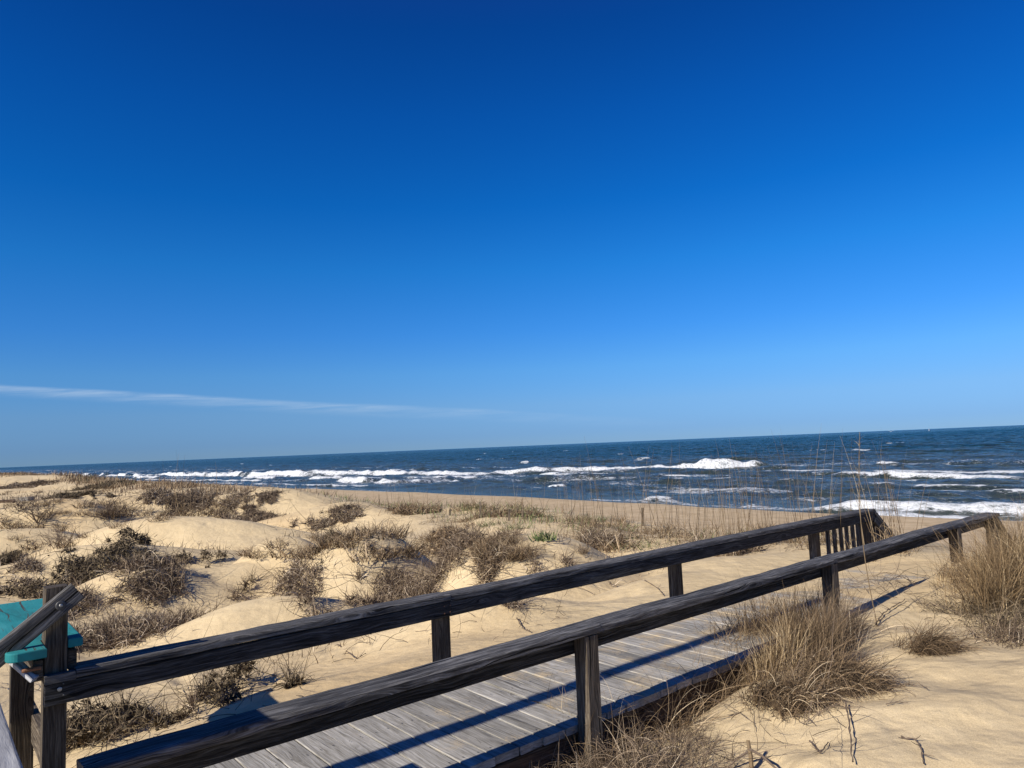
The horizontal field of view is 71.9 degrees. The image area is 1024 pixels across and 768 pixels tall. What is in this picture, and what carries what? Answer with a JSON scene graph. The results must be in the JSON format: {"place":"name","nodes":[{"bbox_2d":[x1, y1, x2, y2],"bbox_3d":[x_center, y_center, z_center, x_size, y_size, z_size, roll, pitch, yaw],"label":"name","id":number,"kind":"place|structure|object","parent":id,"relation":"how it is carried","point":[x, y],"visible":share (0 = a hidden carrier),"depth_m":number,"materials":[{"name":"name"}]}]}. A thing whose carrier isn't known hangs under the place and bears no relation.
{"place":"outdoors","nodes":[
{"label":"outdoors","id":0,"kind":"place"},
{"bbox_2d":[0,471,850,557],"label":"dune grass","id":1,"kind":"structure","parent":0,"point":[113,478],"depth_m":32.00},
{"bbox_2d":[0,474,1023,767],"bbox_3d":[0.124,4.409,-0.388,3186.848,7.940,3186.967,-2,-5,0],"label":"sand","id":2,"kind":"structure","parent":0,"point":[964,710],"depth_m":6.46,"materials":[{"name":"sand"}]},
{"bbox_2d":[0,539,33,565],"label":"bush","id":3,"kind":"object","parent":2,"relation":"on","point":[6,559],"visible":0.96,"depth_m":12.75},
{"bbox_2d":[0,488,39,512],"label":"twig shrub","id":4,"kind":"object","parent":2,"relation":"on","point":[15,500],"visible":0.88,"depth_m":16.99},
{"bbox_2d":[0,475,63,488],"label":"brush clump","id":5,"kind":"object","parent":2,"relation":"on","point":[16,485],"visible":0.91,"depth_m":47.55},
{"bbox_2d":[2,491,64,523],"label":"twig shrub","id":6,"kind":"object","parent":2,"relation":"on","point":[38,517],"visible":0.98,"depth_m":16.72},
{"bbox_2d":[19,538,54,550],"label":"grass tuft","id":7,"kind":"object","parent":2,"relation":"on","point":[29,547],"visible":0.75,"depth_m":13.39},
{"bbox_2d":[0,598,82,767],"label":"bench","id":8,"kind":"object","parent":2,"relation":"on","point":[26,668],"visible":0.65,"depth_m":3.67,"materials":[{"name":"teal paint"}]},
{"bbox_2d":[0,548,100,596],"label":"brush clump","id":9,"kind":"object","parent":2,"relation":"on","point":[22,565],"visible":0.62,"depth_m":10.24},
{"bbox_2d":[20,524,88,548],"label":"twig shrub","id":10,"kind":"object","parent":2,"relation":"on","point":[64,538],"visible":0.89,"depth_m":13.17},
{"bbox_2d":[54,535,79,548],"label":"grass tuft","id":11,"kind":"object","parent":2,"relation":"on","point":[70,542],"visible":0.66,"depth_m":12.88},
{"bbox_2d":[36,562,111,620],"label":"brush clump","id":12,"kind":"object","parent":2,"relation":"on","point":[87,601],"visible":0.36,"depth_m":8.22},
{"bbox_2d":[25,481,123,502],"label":"brush clump","id":13,"kind":"object","parent":2,"relation":"on","point":[90,492],"visible":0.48,"depth_m":21.10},
{"bbox_2d":[52,476,145,490],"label":"brush clump","id":14,"kind":"object","parent":2,"relation":"on","point":[111,483],"visible":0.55,"depth_m":40.21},
{"bbox_2d":[63,489,134,523],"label":"twig shrub","id":15,"kind":"object","parent":2,"relation":"on","point":[109,509],"visible":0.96,"depth_m":17.24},
{"bbox_2d":[103,497,140,520],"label":"twig shrub","id":16,"kind":"object","parent":2,"relation":"on","point":[117,508],"visible":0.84,"depth_m":17.44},
{"bbox_2d":[33,614,213,765],"bbox_3d":[-2.640,2.183,4.748,1.555,1.143,1.728,-2,-5,0],"label":"bush","id":17,"kind":"object","parent":2,"relation":"on","point":[77,732],"visible":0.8,"depth_m":4.66,"materials":[{"name":"plant"}]},
{"bbox_2d":[0,472,252,507],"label":"dune grass","id":18,"kind":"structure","parent":2,"relation":"on","point":[2,494],"depth_m":34.04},
{"bbox_2d":[0,514,253,601],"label":"bush","id":19,"kind":"object","parent":2,"relation":"on","point":[111,550],"visible":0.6,"depth_m":10.46,"materials":[{"name":"plant"}]},
{"bbox_2d":[68,590,228,657],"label":"brush clump","id":20,"kind":"object","parent":2,"relation":"on","point":[112,633],"visible":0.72,"depth_m":6.83,"materials":[{"name":"plant"}]},
{"bbox_2d":[94,674,216,728],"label":"weed","id":21,"kind":"object","parent":2,"relation":"on","point":[191,706],"visible":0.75,"depth_m":4.79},
{"bbox_2d":[141,510,173,521],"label":"grass tuft","id":22,"kind":"object","parent":2,"relation":"on","point":[161,519],"visible":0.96,"depth_m":12.96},
{"bbox_2d":[68,544,252,616],"bbox_3d":[-4.184,2.445,8.466,2.055,1.117,2.919,-1,-5,-18],"label":"brush clump","id":23,"kind":"object","parent":2,"relation":"on","point":[135,585],"visible":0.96,"depth_m":8.64,"materials":[{"name":"plant"}]},
{"bbox_2d":[143,456,188,510],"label":"sea oats","id":24,"kind":"object","parent":2,"relation":"on","point":[166,505],"visible":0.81,"depth_m":17.97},
{"bbox_2d":[110,477,252,517],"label":"brush clump","id":25,"kind":"object","parent":2,"relation":"on","point":[158,492],"visible":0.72,"depth_m":18.34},
{"bbox_2d":[131,592,242,620],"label":"weed","id":26,"kind":"object","parent":2,"relation":"on","point":[182,609],"visible":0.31,"depth_m":7.90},
{"bbox_2d":[153,635,265,712],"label":"bush","id":27,"kind":"object","parent":2,"relation":"on","point":[233,679],"visible":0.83,"depth_m":5.10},
{"bbox_2d":[198,482,289,521],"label":"brush clump","id":28,"kind":"object","parent":2,"relation":"on","point":[269,495],"visible":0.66,"depth_m":18.04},
{"bbox_2d":[224,565,275,602],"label":"tuft","id":29,"kind":"object","parent":2,"relation":"on","point":[247,583],"visible":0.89,"depth_m":9.09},
{"bbox_2d":[242,545,271,558],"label":"grass tuft","id":30,"kind":"object","parent":2,"relation":"on","point":[256,556],"visible":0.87,"depth_m":9.71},
{"bbox_2d":[176,605,353,724],"bbox_3d":[-1.484,1.869,4.721,0.955,0.704,1.270,-7,-7,41],"label":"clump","id":31,"kind":"object","parent":2,"relation":"on","point":[294,679],"visible":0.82,"depth_m":4.61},
{"bbox_2d":[204,542,340,602],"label":"brush clump","id":32,"kind":"object","parent":2,"relation":"on","point":[291,584],"visible":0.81,"depth_m":8.58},
{"bbox_2d":[261,539,314,558],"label":"grass tuft","id":33,"kind":"object","parent":2,"relation":"on","point":[280,551],"visible":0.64,"depth_m":9.61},
{"bbox_2d":[254,559,374,616],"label":"brush clump","id":34,"kind":"object","parent":2,"relation":"on","point":[308,591],"visible":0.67,"depth_m":6.88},
{"bbox_2d":[282,517,348,569],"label":"brush clump","id":35,"kind":"object","parent":2,"relation":"on","point":[327,539],"visible":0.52,"depth_m":9.33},
{"bbox_2d":[279,497,380,530],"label":"brush clump","id":36,"kind":"object","parent":2,"relation":"on","point":[345,514],"visible":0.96,"depth_m":15.23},
{"bbox_2d":[310,533,351,548],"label":"grass tuft","id":37,"kind":"object","parent":2,"relation":"on","point":[322,544],"visible":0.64,"depth_m":8.92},
{"bbox_2d":[7,484,663,685],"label":"dune grass","id":38,"kind":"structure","parent":2,"relation":"on","point":[411,534],"depth_m":8.61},
{"bbox_2d":[331,532,371,548],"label":"grass tuft","id":39,"kind":"object","parent":2,"relation":"on","point":[349,539],"visible":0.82,"depth_m":8.84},
{"bbox_2d":[325,523,381,540],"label":"grass tuft","id":40,"kind":"object","parent":2,"relation":"on","point":[346,535],"visible":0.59,"depth_m":9.00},
{"bbox_2d":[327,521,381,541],"bbox_3d":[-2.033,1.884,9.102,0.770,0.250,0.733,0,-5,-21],"label":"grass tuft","id":41,"kind":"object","parent":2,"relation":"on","point":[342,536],"visible":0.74,"depth_m":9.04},
{"bbox_2d":[337,540,400,562],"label":"grass tuft","id":42,"kind":"object","parent":2,"relation":"on","point":[373,552],"visible":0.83,"depth_m":8.63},
{"bbox_2d":[333,521,425,585],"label":"brush clump","id":43,"kind":"object","parent":2,"relation":"on","point":[359,573],"visible":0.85,"depth_m":8.49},
{"bbox_2d":[359,520,417,540],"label":"grass tuft","id":44,"kind":"object","parent":2,"relation":"on","point":[398,534],"visible":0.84,"depth_m":9.19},
{"bbox_2d":[369,542,408,557],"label":"grass tuft","id":45,"kind":"object","parent":2,"relation":"on","point":[395,553],"visible":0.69,"depth_m":8.76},
{"bbox_2d":[392,545,428,559],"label":"grass tuft","id":46,"kind":"object","parent":2,"relation":"on","point":[415,555],"visible":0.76,"depth_m":8.99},
{"bbox_2d":[397,539,426,552],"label":"grass tuft","id":47,"kind":"object","parent":2,"relation":"on","point":[411,548],"visible":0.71,"depth_m":9.06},
{"bbox_2d":[371,489,456,515],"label":"brush clump","id":48,"kind":"object","parent":2,"relation":"on","point":[410,510],"visible":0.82,"depth_m":15.49,"materials":[{"name":"brown plant"}]},
{"bbox_2d":[0,483,844,767],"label":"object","id":49,"kind":"object","parent":2,"relation":"on","point":[319,601],"depth_m":7.14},
{"bbox_2d":[332,499,539,606],"bbox_3d":[-0.829,2.104,8.141,2.861,1.468,2.428,1,-6,-30],"label":"brush clump","id":50,"kind":"object","parent":2,"relation":"on","point":[419,587],"visible":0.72,"depth_m":8.13,"materials":[{"name":"plant"}]},
{"bbox_2d":[406,509,496,557],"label":"brush clump","id":51,"kind":"object","parent":2,"relation":"on","point":[436,534],"visible":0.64,"depth_m":11.43,"materials":[{"name":"brown plant"}]},
{"bbox_2d":[437,542,566,615],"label":"brush clump","id":52,"kind":"object","parent":2,"relation":"on","point":[510,605],"visible":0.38,"depth_m":5.93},
{"bbox_2d":[434,503,570,595],"bbox_3d":[-0.212,1.792,7.929,1.630,1.362,2.161,1,-6,-31],"label":"brush clump","id":53,"kind":"object","parent":2,"relation":"on","point":[482,556],"visible":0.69,"depth_m":7.87,"materials":[{"name":"brown plant"}]},
{"bbox_2d":[482,527,525,543],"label":"grass tuft","id":54,"kind":"object","parent":2,"relation":"on","point":[508,535],"visible":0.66,"depth_m":8.32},
{"bbox_2d":[456,487,566,521],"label":"brush clump","id":55,"kind":"object","parent":2,"relation":"on","point":[493,515],"visible":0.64,"depth_m":13.88,"materials":[{"name":"brown plant"}]},
{"bbox_2d":[478,537,548,563],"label":"grass tuft","id":56,"kind":"object","parent":2,"relation":"on","point":[519,554],"visible":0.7,"depth_m":7.84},
{"bbox_2d":[483,533,558,559],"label":"grass tuft","id":57,"kind":"object","parent":2,"relation":"on","point":[521,550],"visible":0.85,"depth_m":7.88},
{"bbox_2d":[527,529,557,541],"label":"green plant","id":58,"kind":"object","parent":2,"relation":"on","point":[540,536],"visible":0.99,"depth_m":8.25,"materials":[{"name":"green plant"}]},
{"bbox_2d":[476,675,643,766],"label":"grass clump","id":59,"kind":"object","parent":2,"relation":"on","point":[575,741],"visible":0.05,"depth_m":3.62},
{"bbox_2d":[205,569,925,767],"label":"boardwalk","id":60,"kind":"structure","parent":2,"relation":"on","point":[445,730],"depth_m":3.81,"materials":[{"name":"wood"}]},
{"bbox_2d":[0,704,22,767],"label":"platform railing","id":61,"kind":"object","parent":60,"relation":"attached to","point":[9,757],"visible":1,"depth_m":0.95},
{"bbox_2d":[0,508,894,767],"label":"wooden railing","id":62,"kind":"object","parent":60,"relation":"attached to","point":[61,685],"visible":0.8,"depth_m":3.93,"materials":[{"name":"wood"}]},
{"bbox_2d":[76,512,1015,767],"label":"wooden railing","id":63,"kind":"object","parent":60,"relation":"attached to","point":[207,744],"visible":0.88,"depth_m":3.23,"materials":[{"name":"wood"}]},
{"bbox_2d":[500,538,642,592],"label":"brush clump","id":64,"kind":"object","parent":2,"relation":"on","point":[566,561],"visible":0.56,"depth_m":7.79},
{"bbox_2d":[570,446,616,538],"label":"sea oats","id":65,"kind":"object","parent":2,"relation":"on","point":[599,508],"visible":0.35,"depth_m":10.58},
{"bbox_2d":[540,684,679,767],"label":"grass clump","id":66,"kind":"object","parent":2,"relation":"on","point":[615,734],"visible":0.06,"depth_m":3.60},
{"bbox_2d":[571,502,653,552],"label":"brush clump","id":67,"kind":"object","parent":2,"relation":"on","point":[586,538],"visible":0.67,"depth_m":10.11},
{"bbox_2d":[521,731,719,767],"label":"grass clump","id":68,"kind":"object","parent":2,"relation":"on","point":[580,765],"visible":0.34,"depth_m":3.27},
{"bbox_2d":[592,531,649,552],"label":"grass tuft","id":69,"kind":"object","parent":2,"relation":"on","point":[617,546],"visible":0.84,"depth_m":9.83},
{"bbox_2d":[617,449,648,538],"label":"sea oats","id":70,"kind":"object","parent":2,"relation":"on","point":[631,508],"visible":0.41,"depth_m":10.65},
{"bbox_2d":[542,698,745,767],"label":"grass clump","id":71,"kind":"object","parent":2,"relation":"on","point":[629,757],"visible":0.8,"depth_m":3.29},
{"bbox_2d":[628,456,671,540],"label":"sea oats","id":72,"kind":"object","parent":2,"relation":"on","point":[650,517],"visible":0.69,"depth_m":10.39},
{"bbox_2d":[624,449,684,543],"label":"sea oats","id":73,"kind":"object","parent":2,"relation":"on","point":[662,536],"visible":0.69,"depth_m":10.10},
{"bbox_2d":[602,659,753,747],"bbox_3d":[0.814,1.825,3.902,1.283,0.738,0.975,-2,-5,0],"label":"grass clump","id":74,"kind":"object","parent":2,"relation":"on","point":[684,719],"visible":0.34,"depth_m":3.82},
{"bbox_2d":[650,524,709,547],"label":"brush clump","id":75,"kind":"object","parent":2,"relation":"on","point":[697,537],"visible":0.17,"depth_m":9.07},
{"bbox_2d":[617,711,744,766],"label":"grass clump","id":76,"kind":"object","parent":2,"relation":"on","point":[680,742],"visible":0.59,"depth_m":3.50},
{"bbox_2d":[667,463,705,537],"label":"sea oats","id":77,"kind":"object","parent":2,"relation":"on","point":[687,515],"visible":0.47,"depth_m":10.52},
{"bbox_2d":[682,455,713,541],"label":"sea oats","id":78,"kind":"object","parent":2,"relation":"on","point":[704,514],"visible":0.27,"depth_m":9.65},
{"bbox_2d":[607,715,797,767],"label":"grass clump","id":79,"kind":"object","parent":2,"relation":"on","point":[710,764],"visible":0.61,"depth_m":3.32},
{"bbox_2d":[639,628,790,717],"bbox_3d":[1.241,1.845,4.343,1.064,0.670,1.202,-2,-5,0],"label":"grass clump","id":80,"kind":"object","parent":2,"relation":"on","point":[732,689],"visible":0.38,"depth_m":4.25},
{"bbox_2d":[678,523,768,556],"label":"brush clump","id":81,"kind":"object","parent":2,"relation":"on","point":[749,550],"visible":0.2,"depth_m":8.55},
{"bbox_2d":[681,604,791,681],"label":"grass clump","id":82,"kind":"object","parent":2,"relation":"on","point":[729,635],"visible":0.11,"depth_m":4.85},
{"bbox_2d":[716,445,758,534],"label":"sea oats","id":83,"kind":"object","parent":2,"relation":"on","point":[734,501],"visible":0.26,"depth_m":10.10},
{"bbox_2d":[602,606,883,767],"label":"runner vine","id":84,"kind":"object","parent":2,"relation":"on","point":[804,717],"visible":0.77,"depth_m":3.46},
{"bbox_2d":[724,447,762,534],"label":"sea oats","id":85,"kind":"object","parent":2,"relation":"on","point":[737,505],"visible":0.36,"depth_m":10.20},
{"bbox_2d":[726,608,823,689],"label":"grass clump","id":86,"kind":"object","parent":2,"relation":"on","point":[781,649],"visible":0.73,"depth_m":4.21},
{"bbox_2d":[757,434,800,542],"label":"sea oats","id":87,"kind":"object","parent":2,"relation":"on","point":[790,502],"visible":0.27,"depth_m":9.20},
{"bbox_2d":[716,646,858,727],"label":"grass clump","id":88,"kind":"object","parent":2,"relation":"on","point":[796,699],"visible":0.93,"depth_m":3.69,"materials":[{"name":"plant"}]},
{"bbox_2d":[693,567,914,639],"bbox_3d":[1.970,1.682,5.018,1.495,0.725,0.998,-2,-5,0],"label":"grass clump","id":89,"kind":"object","parent":2,"relation":"on","point":[756,625],"visible":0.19,"depth_m":5.07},
{"bbox_2d":[786,445,830,545],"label":"sea oats","id":90,"kind":"object","parent":2,"relation":"on","point":[799,511],"visible":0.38,"depth_m":8.69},
{"bbox_2d":[790,444,835,549],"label":"sea oats","id":91,"kind":"object","parent":2,"relation":"on","point":[822,543],"visible":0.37,"depth_m":8.57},
{"bbox_2d":[746,581,886,664],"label":"grass clump","id":92,"kind":"object","parent":2,"relation":"on","point":[826,628],"visible":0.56,"depth_m":4.24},
{"bbox_2d":[740,617,894,682],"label":"grass clump","id":93,"kind":"object","parent":2,"relation":"on","point":[808,655],"visible":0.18,"depth_m":4.15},
{"bbox_2d":[750,639,887,710],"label":"grass clump","id":94,"kind":"object","parent":2,"relation":"on","point":[824,682],"visible":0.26,"depth_m":3.76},
{"bbox_2d":[794,585,889,653],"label":"grass clump","id":95,"kind":"object","parent":2,"relation":"on","point":[854,634],"visible":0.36,"depth_m":4.66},
{"bbox_2d":[795,594,895,642],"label":"grass clump","id":96,"kind":"object","parent":2,"relation":"on","point":[853,617],"visible":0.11,"depth_m":4.90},
{"bbox_2d":[775,623,916,705],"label":"grass clump","id":97,"kind":"object","parent":2,"relation":"on","point":[856,671],"visible":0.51,"depth_m":3.80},
{"bbox_2d":[821,465,876,562],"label":"sea oats","id":98,"kind":"object","parent":2,"relation":"on","point":[844,527],"visible":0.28,"depth_m":7.81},
{"bbox_2d":[844,701,860,761],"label":"twig","id":99,"kind":"object","parent":2,"relation":"on","point":[849,728],"visible":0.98,"depth_m":3.27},
{"bbox_2d":[853,432,877,625],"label":"sea oat stalk","id":100,"kind":"object","parent":2,"relation":"on","point":[859,498],"visible":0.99,"depth_m":4.98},
{"bbox_2d":[811,654,924,696],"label":"grass clump","id":101,"kind":"object","parent":2,"relation":"on","point":[888,677],"visible":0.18,"depth_m":3.77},
{"bbox_2d":[840,437,898,539],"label":"sea oats","id":102,"kind":"object","parent":2,"relation":"on","point":[869,491],"visible":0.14,"depth_m":8.67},
{"bbox_2d":[852,459,925,556],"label":"sea oats","id":103,"kind":"object","parent":2,"relation":"on","point":[883,521],"visible":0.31,"depth_m":7.83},
{"bbox_2d":[810,555,971,592],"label":"runner vine","id":104,"kind":"object","parent":2,"relation":"on","point":[891,575],"visible":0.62,"depth_m":6.46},
{"bbox_2d":[839,555,966,601],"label":"runner vine","id":105,"kind":"object","parent":2,"relation":"on","point":[884,581],"visible":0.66,"depth_m":6.18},
{"bbox_2d":[879,451,940,548],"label":"sea oats","id":106,"kind":"object","parent":2,"relation":"on","point":[896,505],"visible":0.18,"depth_m":8.53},
{"bbox_2d":[864,518,963,552],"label":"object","id":107,"kind":"object","parent":2,"relation":"on","point":[879,530],"visible":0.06,"depth_m":8.15,"materials":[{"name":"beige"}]},
{"bbox_2d":[842,568,992,615],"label":"runner vine","id":108,"kind":"object","parent":2,"relation":"on","point":[919,593],"visible":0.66,"depth_m":5.63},
{"bbox_2d":[879,596,1008,659],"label":"grass clump","id":109,"kind":"object","parent":2,"relation":"on","point":[935,645],"visible":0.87,"depth_m":4.34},
{"bbox_2d":[919,550,984,594],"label":"grass clump","id":110,"kind":"object","parent":2,"relation":"on","point":[950,580],"visible":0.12,"depth_m":5.92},
{"bbox_2d":[925,539,991,584],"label":"grass clump","id":111,"kind":"object","parent":2,"relation":"on","point":[939,574],"visible":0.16,"depth_m":6.16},
{"bbox_2d":[898,578,1023,631],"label":"grass clump","id":112,"kind":"object","parent":2,"relation":"on","point":[1012,614],"visible":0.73,"depth_m":5.05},
{"bbox_2d":[907,508,1023,618],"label":"grass clump","id":113,"kind":"object","parent":2,"relation":"on","point":[985,590],"visible":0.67,"depth_m":5.29,"materials":[{"name":"plant"}]},
{"bbox_2d":[928,490,1023,611],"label":"grass clump","id":114,"kind":"object","parent":2,"relation":"on","point":[1015,557],"visible":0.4,"depth_m":5.44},
{"bbox_2d":[938,596,1023,649],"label":"grass clump","id":115,"kind":"object","parent":2,"relation":"on","point":[1011,632],"visible":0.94,"depth_m":4.53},
{"bbox_2d":[0,425,1023,520],"bbox_3d":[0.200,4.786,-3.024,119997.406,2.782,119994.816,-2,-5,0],"label":"sea","id":116,"kind":"structure","parent":0,"point":[970,467],"depth_m":132.71,"materials":[{"name":"liquid"}]},
{"bbox_2d":[0,0,1023,467],"label":"sky","id":117,"kind":"structure","parent":0,"point":[229,228],"materials":[{"name":"blue"}]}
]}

